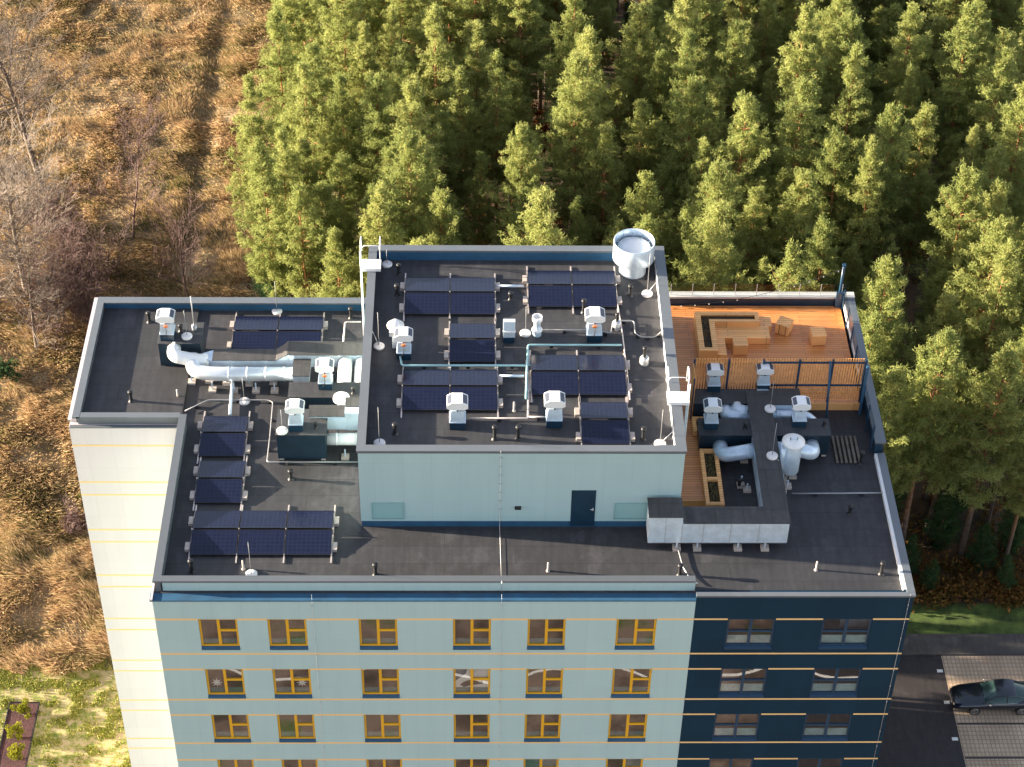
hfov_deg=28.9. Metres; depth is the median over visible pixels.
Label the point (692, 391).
slatted screen
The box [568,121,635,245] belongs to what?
pine tree
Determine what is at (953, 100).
pine tree
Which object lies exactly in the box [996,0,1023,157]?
pine tree
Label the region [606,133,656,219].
pine tree
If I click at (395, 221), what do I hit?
pine tree
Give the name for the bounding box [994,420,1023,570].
pine tree
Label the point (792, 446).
vertical silencer
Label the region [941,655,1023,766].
parking bays
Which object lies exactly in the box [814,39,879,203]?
pine tree
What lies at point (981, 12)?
pine tree
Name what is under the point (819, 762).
window
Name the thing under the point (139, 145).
bare tree
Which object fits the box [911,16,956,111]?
pine tree
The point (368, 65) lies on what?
pine tree
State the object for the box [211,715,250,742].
window
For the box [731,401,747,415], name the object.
round duct
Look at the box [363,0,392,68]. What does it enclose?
pine tree
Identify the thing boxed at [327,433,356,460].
round duct
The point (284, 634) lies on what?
window
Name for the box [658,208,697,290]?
pine tree
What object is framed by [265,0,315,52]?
pine tree
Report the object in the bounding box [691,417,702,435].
raised bed
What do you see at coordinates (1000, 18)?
pine tree
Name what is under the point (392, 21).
pine tree
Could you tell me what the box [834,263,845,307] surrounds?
corner mast
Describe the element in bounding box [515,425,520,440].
vent pipe
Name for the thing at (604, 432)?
solar array
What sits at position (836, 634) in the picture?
window
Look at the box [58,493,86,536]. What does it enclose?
thicket
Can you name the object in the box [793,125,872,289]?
pine tree
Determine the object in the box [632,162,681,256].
pine tree
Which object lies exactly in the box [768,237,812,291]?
pine tree
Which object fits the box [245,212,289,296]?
spruce tree
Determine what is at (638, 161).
pine tree
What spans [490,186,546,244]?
pine tree
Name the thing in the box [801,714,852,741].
window
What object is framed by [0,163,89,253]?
thicket
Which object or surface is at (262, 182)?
pine tree
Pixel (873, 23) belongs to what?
pine tree
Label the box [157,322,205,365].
air handling unit
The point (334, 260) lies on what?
pine tree
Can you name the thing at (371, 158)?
pine tree
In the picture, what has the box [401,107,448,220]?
pine tree
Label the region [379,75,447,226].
pine tree
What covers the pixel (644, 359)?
vent pipe
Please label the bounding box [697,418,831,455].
air handling unit
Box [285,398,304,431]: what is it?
roof ventilator
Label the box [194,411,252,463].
solar array
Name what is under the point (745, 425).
vent pipe
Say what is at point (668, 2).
pine tree
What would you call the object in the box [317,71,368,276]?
pine tree
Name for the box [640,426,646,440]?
vent pipe
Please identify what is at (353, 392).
vent pipe
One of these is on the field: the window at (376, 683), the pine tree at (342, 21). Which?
the pine tree at (342, 21)
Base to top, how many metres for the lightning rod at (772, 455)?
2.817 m
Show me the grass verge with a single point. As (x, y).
(976, 619)
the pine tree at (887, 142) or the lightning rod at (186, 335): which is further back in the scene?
the pine tree at (887, 142)
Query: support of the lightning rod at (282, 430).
on the air handling unit at (309, 442)
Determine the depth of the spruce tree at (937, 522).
124.83 m
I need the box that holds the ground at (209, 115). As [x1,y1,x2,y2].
[175,11,963,755]
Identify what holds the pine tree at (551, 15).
on the forest floor
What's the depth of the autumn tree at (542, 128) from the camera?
152.87 m
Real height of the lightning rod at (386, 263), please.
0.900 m
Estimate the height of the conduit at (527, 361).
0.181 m
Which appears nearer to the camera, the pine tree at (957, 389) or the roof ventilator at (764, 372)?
the roof ventilator at (764, 372)
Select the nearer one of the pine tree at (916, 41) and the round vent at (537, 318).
the round vent at (537, 318)
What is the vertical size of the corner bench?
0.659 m
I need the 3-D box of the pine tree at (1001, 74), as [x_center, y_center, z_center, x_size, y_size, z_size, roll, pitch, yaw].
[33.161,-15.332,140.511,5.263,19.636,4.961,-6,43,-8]
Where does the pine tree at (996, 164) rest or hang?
on the forest floor
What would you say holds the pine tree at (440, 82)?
on the forest floor
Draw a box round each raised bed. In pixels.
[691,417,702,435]
[699,449,724,505]
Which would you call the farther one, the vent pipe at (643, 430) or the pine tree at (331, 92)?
the pine tree at (331, 92)
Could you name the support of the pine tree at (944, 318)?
on the forest floor
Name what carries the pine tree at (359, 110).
on the forest floor
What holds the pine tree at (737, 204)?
on the forest floor
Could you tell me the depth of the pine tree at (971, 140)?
133.74 m
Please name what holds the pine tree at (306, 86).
on the forest floor
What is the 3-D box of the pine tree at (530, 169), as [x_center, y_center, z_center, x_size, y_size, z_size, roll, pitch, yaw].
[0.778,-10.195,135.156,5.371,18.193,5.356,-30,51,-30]
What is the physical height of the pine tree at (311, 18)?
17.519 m
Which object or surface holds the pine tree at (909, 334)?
on the forest floor
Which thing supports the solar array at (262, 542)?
on the apartment building
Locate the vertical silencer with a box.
[780,433,804,489]
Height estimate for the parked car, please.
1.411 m
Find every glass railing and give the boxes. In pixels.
[670,284,843,294]
[842,290,874,451]
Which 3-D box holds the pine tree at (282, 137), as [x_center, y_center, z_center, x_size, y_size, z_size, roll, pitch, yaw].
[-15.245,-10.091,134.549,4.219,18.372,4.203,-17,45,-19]
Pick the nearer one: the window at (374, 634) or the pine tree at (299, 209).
the window at (374, 634)
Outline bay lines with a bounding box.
[949,688,1023,758]
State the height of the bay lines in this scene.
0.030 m
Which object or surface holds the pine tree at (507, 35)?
on the forest floor
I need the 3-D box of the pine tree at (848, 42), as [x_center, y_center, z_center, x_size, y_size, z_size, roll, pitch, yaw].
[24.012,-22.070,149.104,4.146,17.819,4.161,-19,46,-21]
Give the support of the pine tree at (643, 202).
on the forest floor
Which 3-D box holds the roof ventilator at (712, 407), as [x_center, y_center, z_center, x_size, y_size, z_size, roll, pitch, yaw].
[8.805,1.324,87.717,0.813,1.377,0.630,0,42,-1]
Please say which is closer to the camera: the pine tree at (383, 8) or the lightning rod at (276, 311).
the lightning rod at (276, 311)
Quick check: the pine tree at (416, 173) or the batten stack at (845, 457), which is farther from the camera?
the pine tree at (416, 173)
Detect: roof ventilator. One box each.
[155,308,175,340]
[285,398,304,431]
[315,358,333,389]
[394,327,412,359]
[447,393,467,429]
[503,319,515,342]
[544,391,565,427]
[584,306,604,342]
[703,397,721,429]
[706,362,723,391]
[756,362,773,389]
[791,396,810,427]
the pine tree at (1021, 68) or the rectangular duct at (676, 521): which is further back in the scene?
the pine tree at (1021, 68)
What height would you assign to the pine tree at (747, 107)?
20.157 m
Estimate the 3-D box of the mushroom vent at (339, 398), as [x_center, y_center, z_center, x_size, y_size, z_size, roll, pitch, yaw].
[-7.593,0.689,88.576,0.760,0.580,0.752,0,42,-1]
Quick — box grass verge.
[906,604,1023,633]
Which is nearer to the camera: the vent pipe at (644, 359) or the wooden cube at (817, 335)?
the vent pipe at (644, 359)
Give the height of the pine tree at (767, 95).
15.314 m
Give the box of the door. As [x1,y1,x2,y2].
[570,490,595,525]
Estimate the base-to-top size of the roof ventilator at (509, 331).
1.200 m
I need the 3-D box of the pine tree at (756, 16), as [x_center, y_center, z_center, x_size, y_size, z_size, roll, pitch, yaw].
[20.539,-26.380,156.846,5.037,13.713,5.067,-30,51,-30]
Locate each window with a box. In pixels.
[198,619,239,649]
[205,669,245,698]
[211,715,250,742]
[217,760,253,766]
[267,619,307,649]
[272,669,311,697]
[277,715,315,742]
[282,759,317,766]
[359,619,397,649]
[361,669,399,697]
[364,715,400,741]
[366,759,401,766]
[453,619,490,649]
[453,669,489,697]
[454,714,489,741]
[454,759,488,766]
[523,759,558,766]
[524,714,560,741]
[526,669,562,697]
[527,619,565,649]
[606,759,642,766]
[608,714,647,741]
[611,669,651,697]
[615,619,656,649]
[708,759,753,766]
[712,714,760,741]
[717,669,767,697]
[724,619,775,649]
[796,758,843,766]
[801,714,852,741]
[809,669,861,697]
[818,619,871,649]
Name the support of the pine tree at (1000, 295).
on the forest floor
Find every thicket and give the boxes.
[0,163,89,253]
[1,246,139,354]
[5,207,141,307]
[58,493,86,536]
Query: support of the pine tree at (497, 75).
on the forest floor
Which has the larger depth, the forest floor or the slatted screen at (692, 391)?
the forest floor
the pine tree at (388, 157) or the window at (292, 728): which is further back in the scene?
the pine tree at (388, 157)
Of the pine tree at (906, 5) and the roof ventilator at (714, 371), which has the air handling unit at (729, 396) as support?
the roof ventilator at (714, 371)
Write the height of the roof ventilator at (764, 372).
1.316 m
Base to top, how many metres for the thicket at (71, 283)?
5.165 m
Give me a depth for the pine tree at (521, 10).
146.98 m
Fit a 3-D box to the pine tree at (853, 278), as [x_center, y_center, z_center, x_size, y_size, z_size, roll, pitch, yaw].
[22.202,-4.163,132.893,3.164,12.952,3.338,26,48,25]
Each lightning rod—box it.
[181,315,191,339]
[239,380,249,405]
[245,545,256,574]
[272,281,281,314]
[277,410,287,434]
[373,312,384,350]
[373,413,384,444]
[382,250,391,267]
[520,322,530,336]
[642,260,658,297]
[654,414,673,444]
[764,383,775,412]
[766,424,787,477]
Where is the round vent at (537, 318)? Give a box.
[532,313,542,336]
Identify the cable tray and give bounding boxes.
[228,381,233,415]
[497,285,523,286]
[499,375,523,376]
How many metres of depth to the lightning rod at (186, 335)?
91.64 m
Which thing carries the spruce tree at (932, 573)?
on the forest floor
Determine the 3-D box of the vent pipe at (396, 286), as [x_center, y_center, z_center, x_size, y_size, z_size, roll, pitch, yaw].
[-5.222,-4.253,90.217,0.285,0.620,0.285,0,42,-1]
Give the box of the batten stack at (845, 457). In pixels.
[831,436,859,462]
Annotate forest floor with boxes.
[247,0,1023,603]
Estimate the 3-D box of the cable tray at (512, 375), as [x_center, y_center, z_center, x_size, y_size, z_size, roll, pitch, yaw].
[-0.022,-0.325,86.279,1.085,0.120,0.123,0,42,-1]
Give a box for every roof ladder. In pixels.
[359,236,380,332]
[666,366,690,436]
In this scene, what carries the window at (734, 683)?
in the apartment building
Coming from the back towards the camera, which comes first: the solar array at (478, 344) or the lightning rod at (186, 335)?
the lightning rod at (186, 335)
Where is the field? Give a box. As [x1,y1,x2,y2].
[0,0,383,668]
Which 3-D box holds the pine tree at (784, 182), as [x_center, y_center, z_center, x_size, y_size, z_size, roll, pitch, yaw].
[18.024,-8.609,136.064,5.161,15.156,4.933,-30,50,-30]
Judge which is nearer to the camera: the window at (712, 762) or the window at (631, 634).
the window at (631, 634)
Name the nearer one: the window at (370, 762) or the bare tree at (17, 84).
the window at (370, 762)
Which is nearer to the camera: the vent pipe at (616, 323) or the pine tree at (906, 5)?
the vent pipe at (616, 323)
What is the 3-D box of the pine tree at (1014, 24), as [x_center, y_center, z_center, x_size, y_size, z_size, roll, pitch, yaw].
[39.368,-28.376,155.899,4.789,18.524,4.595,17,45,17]
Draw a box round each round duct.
[167,342,208,365]
[186,352,292,393]
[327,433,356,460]
[337,356,361,381]
[713,440,753,488]
[719,404,748,417]
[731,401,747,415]
[773,409,815,417]
[778,439,819,459]
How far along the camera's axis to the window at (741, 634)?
84.46 m
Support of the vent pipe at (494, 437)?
on the apartment building
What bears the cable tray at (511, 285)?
on the apartment building
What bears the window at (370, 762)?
in the apartment building
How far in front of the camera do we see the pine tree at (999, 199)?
126.79 m
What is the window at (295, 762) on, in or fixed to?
in the apartment building
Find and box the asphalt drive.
[876,656,965,766]
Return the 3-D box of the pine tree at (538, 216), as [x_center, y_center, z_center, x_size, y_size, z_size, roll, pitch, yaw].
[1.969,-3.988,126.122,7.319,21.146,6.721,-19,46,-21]
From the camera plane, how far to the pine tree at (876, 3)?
153.23 m
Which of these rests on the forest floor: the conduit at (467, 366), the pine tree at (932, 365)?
the pine tree at (932, 365)
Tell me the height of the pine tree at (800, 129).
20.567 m
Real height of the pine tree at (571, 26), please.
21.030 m
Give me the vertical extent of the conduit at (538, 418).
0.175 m
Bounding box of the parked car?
[949,678,1023,714]
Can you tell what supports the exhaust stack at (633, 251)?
on the apartment building
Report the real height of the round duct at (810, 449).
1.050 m
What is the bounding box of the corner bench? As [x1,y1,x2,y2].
[694,312,771,360]
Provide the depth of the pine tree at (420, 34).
145.42 m
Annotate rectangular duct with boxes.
[188,341,362,386]
[308,397,358,432]
[646,388,800,551]
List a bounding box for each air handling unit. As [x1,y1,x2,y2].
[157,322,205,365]
[275,409,328,459]
[288,382,359,408]
[693,389,756,417]
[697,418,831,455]
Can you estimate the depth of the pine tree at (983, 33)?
141.71 m
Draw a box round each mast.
[190,296,196,330]
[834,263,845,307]
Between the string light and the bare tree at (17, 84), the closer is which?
the string light
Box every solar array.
[184,505,338,563]
[189,456,250,510]
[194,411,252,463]
[227,312,327,348]
[396,367,502,417]
[399,273,499,321]
[444,319,499,369]
[522,266,621,313]
[525,350,631,402]
[574,397,634,444]
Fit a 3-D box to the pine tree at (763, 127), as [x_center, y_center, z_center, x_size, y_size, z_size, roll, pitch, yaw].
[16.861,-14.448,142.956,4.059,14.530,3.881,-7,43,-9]
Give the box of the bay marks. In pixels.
[937,669,957,739]
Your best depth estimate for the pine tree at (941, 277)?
128.15 m
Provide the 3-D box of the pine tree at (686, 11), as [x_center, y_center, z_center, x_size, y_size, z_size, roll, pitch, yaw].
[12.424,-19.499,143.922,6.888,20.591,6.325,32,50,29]
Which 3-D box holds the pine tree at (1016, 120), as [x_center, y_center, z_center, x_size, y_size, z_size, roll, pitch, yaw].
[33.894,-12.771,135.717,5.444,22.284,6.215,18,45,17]
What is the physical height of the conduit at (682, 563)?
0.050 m
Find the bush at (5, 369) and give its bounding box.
[0,356,20,381]
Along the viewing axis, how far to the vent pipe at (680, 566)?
83.02 m
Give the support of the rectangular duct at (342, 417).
on the apartment building
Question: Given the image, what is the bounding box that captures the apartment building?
[68,245,915,766]
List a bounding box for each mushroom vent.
[333,391,349,404]
[387,319,403,347]
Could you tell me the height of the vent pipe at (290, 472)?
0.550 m
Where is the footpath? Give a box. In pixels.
[902,634,1023,652]
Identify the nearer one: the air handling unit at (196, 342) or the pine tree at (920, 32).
the air handling unit at (196, 342)
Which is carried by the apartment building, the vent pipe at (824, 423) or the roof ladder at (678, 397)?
the roof ladder at (678, 397)
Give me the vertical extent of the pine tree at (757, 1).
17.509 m
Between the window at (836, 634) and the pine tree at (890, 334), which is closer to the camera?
the window at (836, 634)
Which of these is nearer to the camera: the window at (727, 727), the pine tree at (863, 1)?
the window at (727, 727)
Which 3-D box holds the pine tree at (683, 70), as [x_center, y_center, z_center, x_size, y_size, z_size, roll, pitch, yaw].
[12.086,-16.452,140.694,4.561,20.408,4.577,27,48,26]
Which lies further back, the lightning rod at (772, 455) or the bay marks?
the bay marks
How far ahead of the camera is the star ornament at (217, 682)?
85.88 m
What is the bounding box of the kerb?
[901,653,1023,655]
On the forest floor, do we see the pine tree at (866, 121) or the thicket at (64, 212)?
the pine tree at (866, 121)
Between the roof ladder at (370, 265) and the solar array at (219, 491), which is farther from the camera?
the roof ladder at (370, 265)
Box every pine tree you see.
[223,71,287,252]
[231,136,311,294]
[253,0,322,175]
[255,2,312,181]
[259,123,312,295]
[262,181,343,296]
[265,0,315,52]
[277,41,348,166]
[280,59,336,208]
[284,0,332,103]
[285,137,326,288]
[289,179,362,296]
[303,0,358,83]
[304,2,329,39]
[308,225,362,297]
[310,0,381,118]
[316,152,362,264]
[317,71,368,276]
[321,79,353,194]
[328,0,389,86]
[342,21,385,147]
[343,68,403,213]
[344,181,405,297]
[346,104,390,202]
[350,180,387,275]
[351,200,416,282]
[360,143,415,227]
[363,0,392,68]
[363,125,463,244]
[368,55,421,156]
[371,5,408,119]
[375,39,434,143]
[376,0,426,50]
[377,0,427,79]
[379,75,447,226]
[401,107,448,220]
[404,237,426,244]
[406,0,459,108]
[408,1,471,180]
[409,3,452,41]
[413,187,463,244]
[414,0,487,75]
[417,108,472,222]
[429,0,521,89]
[430,43,458,137]
[435,65,493,239]
[438,193,476,244]
[444,18,501,218]
[447,19,505,112]
[459,150,500,244]
[465,48,524,244]
[473,0,508,52]
[478,121,560,244]
[480,77,546,205]
[488,0,556,110]
[488,1,542,79]
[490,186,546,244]
[494,60,532,203]
[499,183,577,245]
[522,0,568,110]
[530,0,571,103]
[531,49,619,230]
[537,0,604,211]
[541,32,606,233]
[547,23,617,187]
[549,12,584,100]
[556,196,592,245]
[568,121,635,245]
[579,0,616,41]
[585,0,624,80]
[598,74,631,235]
[602,219,624,245]
[603,0,672,218]
[605,98,662,227]
[605,170,684,284]
[606,30,672,124]
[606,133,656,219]
[621,4,669,77]
[632,49,680,168]
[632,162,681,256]
[633,211,668,276]
[640,74,726,284]
[642,0,678,65]
[642,0,733,162]
[652,0,672,46]
[653,0,729,88]
[655,28,709,256]
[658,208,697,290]
[666,0,721,82]
[666,157,753,291]
[667,136,714,270]
[668,197,754,291]
[687,91,785,275]
[696,74,736,184]
[699,17,762,160]
[708,0,763,148]
[712,19,765,121]
[718,0,762,27]
[726,184,783,290]
[728,159,763,256]
[729,98,774,213]
[742,0,762,66]
[742,0,784,109]
[744,163,812,291]
[748,12,779,97]
[748,255,772,291]
[749,71,834,231]
[749,166,830,291]
[751,0,793,53]
[754,0,826,96]
[755,61,785,174]
[758,1,835,181]
[761,54,815,164]
[763,0,830,98]
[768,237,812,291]
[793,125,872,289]
[793,212,843,291]
[805,0,867,167]
[807,134,853,235]
[808,7,880,147]
[811,0,868,62]
[812,6,862,102]
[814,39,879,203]
[826,0,871,17]
[828,241,866,310]
[831,133,895,288]
[836,101,915,271]
[841,87,878,245]
[844,8,866,87]
[846,137,899,298]
[852,255,908,356]
[855,0,906,128]
[856,251,925,401]
[858,242,910,325]
[858,286,915,388]
[859,0,924,88]
[859,2,911,138]
[859,5,895,93]
[862,308,890,409]
[868,50,911,139]
[871,0,934,129]
[876,362,922,497]
[877,62,921,257]
[883,102,943,281]
[883,368,929,459]
[890,325,966,542]
[892,168,940,315]
[893,290,976,457]
[895,75,947,197]
[903,23,933,95]
[903,268,955,352]
[906,158,998,382]
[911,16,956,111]
[914,0,936,25]
[915,362,978,536]
[916,1,991,242]
[918,133,966,273]
[920,0,989,148]
[920,333,969,500]
[924,0,991,33]
[926,342,1023,558]
[929,123,985,258]
[933,217,965,306]
[936,0,995,179]
[937,17,994,193]
[941,215,1023,357]
[947,45,1023,182]
[953,176,1015,350]
[954,143,1015,332]
[954,236,1023,416]
[962,27,1023,163]
[971,80,1023,277]
[975,325,1023,524]
[982,216,1023,405]
[984,0,1023,54]
[993,202,1023,362]
[993,277,1023,470]
[994,0,1023,39]
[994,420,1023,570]
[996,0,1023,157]
[996,21,1023,161]
[1008,147,1023,223]
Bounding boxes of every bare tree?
[0,0,99,191]
[0,94,91,305]
[0,179,69,300]
[0,224,78,359]
[77,88,175,238]
[134,184,222,296]
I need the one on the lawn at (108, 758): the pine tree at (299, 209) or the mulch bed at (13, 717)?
the mulch bed at (13, 717)
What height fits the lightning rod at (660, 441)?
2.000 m
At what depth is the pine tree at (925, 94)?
143.17 m
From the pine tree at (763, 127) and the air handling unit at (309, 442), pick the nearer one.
the air handling unit at (309, 442)
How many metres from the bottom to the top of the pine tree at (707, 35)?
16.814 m
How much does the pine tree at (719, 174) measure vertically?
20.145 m
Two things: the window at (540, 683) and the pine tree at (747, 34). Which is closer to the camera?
the window at (540, 683)
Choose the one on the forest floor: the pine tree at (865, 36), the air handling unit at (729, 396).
the pine tree at (865, 36)
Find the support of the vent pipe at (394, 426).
on the apartment building
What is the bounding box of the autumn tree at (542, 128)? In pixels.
[498,102,556,163]
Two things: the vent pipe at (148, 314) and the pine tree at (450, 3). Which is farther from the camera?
the pine tree at (450, 3)
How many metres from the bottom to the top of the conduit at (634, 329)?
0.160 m
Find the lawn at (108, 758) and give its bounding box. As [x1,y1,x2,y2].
[0,655,130,766]
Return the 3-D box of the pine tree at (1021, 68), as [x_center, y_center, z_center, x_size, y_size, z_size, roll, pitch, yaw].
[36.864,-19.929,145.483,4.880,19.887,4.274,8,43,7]
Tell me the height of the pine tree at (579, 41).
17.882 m
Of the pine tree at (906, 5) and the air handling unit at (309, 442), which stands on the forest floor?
the pine tree at (906, 5)
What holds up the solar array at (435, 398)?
on the apartment building
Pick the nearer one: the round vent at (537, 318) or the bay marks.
the round vent at (537, 318)
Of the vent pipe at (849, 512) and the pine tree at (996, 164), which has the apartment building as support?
the vent pipe at (849, 512)
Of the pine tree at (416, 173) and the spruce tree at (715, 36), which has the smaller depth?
the pine tree at (416, 173)
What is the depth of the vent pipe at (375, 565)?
82.69 m
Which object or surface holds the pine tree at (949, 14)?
on the forest floor
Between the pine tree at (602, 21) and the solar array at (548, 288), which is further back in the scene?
the pine tree at (602, 21)
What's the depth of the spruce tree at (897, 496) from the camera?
126.53 m
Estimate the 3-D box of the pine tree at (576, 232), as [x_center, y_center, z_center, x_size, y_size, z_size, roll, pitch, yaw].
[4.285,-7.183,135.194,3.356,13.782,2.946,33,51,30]
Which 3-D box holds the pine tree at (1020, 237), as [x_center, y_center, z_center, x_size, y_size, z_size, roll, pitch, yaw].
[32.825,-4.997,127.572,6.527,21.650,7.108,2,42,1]
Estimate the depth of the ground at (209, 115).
157.34 m
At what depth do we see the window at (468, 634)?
84.25 m
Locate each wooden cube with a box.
[732,336,747,354]
[775,315,793,336]
[809,327,826,345]
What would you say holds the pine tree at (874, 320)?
on the forest floor
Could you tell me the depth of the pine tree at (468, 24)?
146.55 m
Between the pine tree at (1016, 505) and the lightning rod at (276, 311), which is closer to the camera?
the lightning rod at (276, 311)
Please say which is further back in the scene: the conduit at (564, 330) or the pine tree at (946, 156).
the pine tree at (946, 156)
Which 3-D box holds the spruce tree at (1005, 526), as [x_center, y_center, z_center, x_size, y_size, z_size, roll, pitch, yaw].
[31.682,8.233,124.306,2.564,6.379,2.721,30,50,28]
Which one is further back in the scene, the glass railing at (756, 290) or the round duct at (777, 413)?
the glass railing at (756, 290)
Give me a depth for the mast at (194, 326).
91.97 m
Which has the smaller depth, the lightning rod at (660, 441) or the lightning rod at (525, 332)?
the lightning rod at (660, 441)
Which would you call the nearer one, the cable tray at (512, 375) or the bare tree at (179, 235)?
the cable tray at (512, 375)
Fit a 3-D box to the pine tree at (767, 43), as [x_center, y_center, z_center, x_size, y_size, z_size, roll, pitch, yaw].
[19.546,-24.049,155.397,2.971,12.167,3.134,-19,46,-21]
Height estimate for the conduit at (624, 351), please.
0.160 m
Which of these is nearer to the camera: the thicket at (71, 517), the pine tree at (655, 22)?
the thicket at (71, 517)
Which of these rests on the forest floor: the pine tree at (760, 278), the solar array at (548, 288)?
the pine tree at (760, 278)
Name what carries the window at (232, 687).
in the apartment building
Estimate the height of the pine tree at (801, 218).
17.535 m
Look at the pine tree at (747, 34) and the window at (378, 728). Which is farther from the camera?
the pine tree at (747, 34)
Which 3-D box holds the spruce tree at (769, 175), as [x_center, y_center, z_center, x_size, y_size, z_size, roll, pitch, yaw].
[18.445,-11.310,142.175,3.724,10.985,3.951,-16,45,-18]
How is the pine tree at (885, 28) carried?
on the forest floor
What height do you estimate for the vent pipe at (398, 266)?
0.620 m
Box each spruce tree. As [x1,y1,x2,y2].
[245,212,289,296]
[256,277,285,296]
[264,228,309,296]
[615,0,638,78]
[641,69,671,178]
[671,1,723,84]
[764,153,776,285]
[887,447,908,514]
[905,533,923,574]
[919,558,940,589]
[923,489,962,550]
[937,449,981,517]
[966,521,999,571]
[992,485,1023,554]
[996,553,1016,590]
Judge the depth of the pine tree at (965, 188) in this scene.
126.83 m
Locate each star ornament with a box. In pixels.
[211,678,222,686]
[296,681,307,686]
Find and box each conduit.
[185,399,357,464]
[343,321,360,340]
[398,356,530,368]
[470,351,530,421]
[525,344,621,399]
[529,416,545,420]
[542,329,585,332]
[602,320,661,339]
[617,300,630,399]
[678,549,697,583]
[792,492,881,496]
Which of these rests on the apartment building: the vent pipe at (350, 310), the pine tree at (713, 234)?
the vent pipe at (350, 310)
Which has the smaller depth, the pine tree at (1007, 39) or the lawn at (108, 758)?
the lawn at (108, 758)
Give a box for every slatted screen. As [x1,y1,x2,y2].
[689,363,695,419]
[690,358,868,417]
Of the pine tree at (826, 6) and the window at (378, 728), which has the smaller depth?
the window at (378, 728)
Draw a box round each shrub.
[5,720,24,740]
[7,742,25,760]
[9,697,31,719]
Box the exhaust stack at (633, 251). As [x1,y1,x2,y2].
[613,228,654,278]
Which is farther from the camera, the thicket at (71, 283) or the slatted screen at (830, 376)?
the thicket at (71, 283)
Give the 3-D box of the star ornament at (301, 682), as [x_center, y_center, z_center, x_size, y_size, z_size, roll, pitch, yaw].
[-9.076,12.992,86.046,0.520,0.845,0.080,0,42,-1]
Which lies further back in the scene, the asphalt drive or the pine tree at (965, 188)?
the pine tree at (965, 188)
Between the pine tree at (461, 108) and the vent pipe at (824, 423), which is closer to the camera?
the vent pipe at (824, 423)
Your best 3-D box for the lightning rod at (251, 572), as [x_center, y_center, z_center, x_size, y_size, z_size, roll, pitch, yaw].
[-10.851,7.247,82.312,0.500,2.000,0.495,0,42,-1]
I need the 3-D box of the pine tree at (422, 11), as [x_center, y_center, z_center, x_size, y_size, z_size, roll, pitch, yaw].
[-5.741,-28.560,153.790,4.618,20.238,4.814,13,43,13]
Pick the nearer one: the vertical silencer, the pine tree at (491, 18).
the vertical silencer
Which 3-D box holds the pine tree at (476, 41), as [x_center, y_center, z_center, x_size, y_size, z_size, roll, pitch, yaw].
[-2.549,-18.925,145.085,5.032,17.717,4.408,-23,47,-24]
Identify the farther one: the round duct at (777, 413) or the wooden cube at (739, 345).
the wooden cube at (739, 345)
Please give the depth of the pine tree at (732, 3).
154.42 m
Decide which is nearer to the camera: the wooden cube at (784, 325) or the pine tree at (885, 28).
the wooden cube at (784, 325)
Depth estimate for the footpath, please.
120.51 m
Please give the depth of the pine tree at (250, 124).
133.22 m
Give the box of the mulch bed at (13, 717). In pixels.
[0,702,39,766]
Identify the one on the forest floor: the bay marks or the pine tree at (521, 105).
the pine tree at (521, 105)
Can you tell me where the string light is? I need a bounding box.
[671,269,841,306]
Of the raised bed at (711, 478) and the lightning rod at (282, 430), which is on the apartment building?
the raised bed at (711, 478)
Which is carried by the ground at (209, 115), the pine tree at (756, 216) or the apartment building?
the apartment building
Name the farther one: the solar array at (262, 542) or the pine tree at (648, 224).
the pine tree at (648, 224)
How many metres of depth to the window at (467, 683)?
86.02 m
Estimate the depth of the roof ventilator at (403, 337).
86.56 m
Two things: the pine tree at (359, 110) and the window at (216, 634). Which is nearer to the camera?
the window at (216, 634)
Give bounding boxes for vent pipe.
[128,390,134,402]
[146,311,151,323]
[178,323,183,332]
[188,558,194,574]
[288,469,293,480]
[314,421,317,429]
[348,306,353,319]
[351,386,355,394]
[372,562,378,574]
[392,422,397,435]
[394,283,399,296]
[396,263,401,275]
[491,425,497,440]
[508,291,512,300]
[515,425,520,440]
[580,299,586,314]
[612,313,620,330]
[627,284,632,297]
[639,346,648,365]
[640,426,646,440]
[676,563,682,574]
[736,477,742,487]
[743,421,747,429]
[822,419,826,427]
[846,504,853,515]
[857,450,864,465]
[878,561,885,576]
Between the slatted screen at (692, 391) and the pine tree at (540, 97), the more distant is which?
the pine tree at (540, 97)
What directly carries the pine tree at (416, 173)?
on the forest floor
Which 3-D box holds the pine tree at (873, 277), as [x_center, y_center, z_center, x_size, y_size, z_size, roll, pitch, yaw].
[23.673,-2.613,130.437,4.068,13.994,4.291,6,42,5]
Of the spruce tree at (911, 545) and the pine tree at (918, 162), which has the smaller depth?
the spruce tree at (911, 545)
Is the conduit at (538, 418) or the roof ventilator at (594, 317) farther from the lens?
the roof ventilator at (594, 317)
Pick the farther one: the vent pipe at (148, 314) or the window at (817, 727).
the vent pipe at (148, 314)
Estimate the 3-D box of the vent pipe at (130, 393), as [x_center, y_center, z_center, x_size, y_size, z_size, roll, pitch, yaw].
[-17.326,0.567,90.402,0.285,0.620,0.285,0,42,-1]
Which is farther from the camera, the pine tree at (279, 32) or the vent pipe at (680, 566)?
the pine tree at (279, 32)
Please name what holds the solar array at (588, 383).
on the apartment building
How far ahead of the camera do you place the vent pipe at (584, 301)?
89.38 m

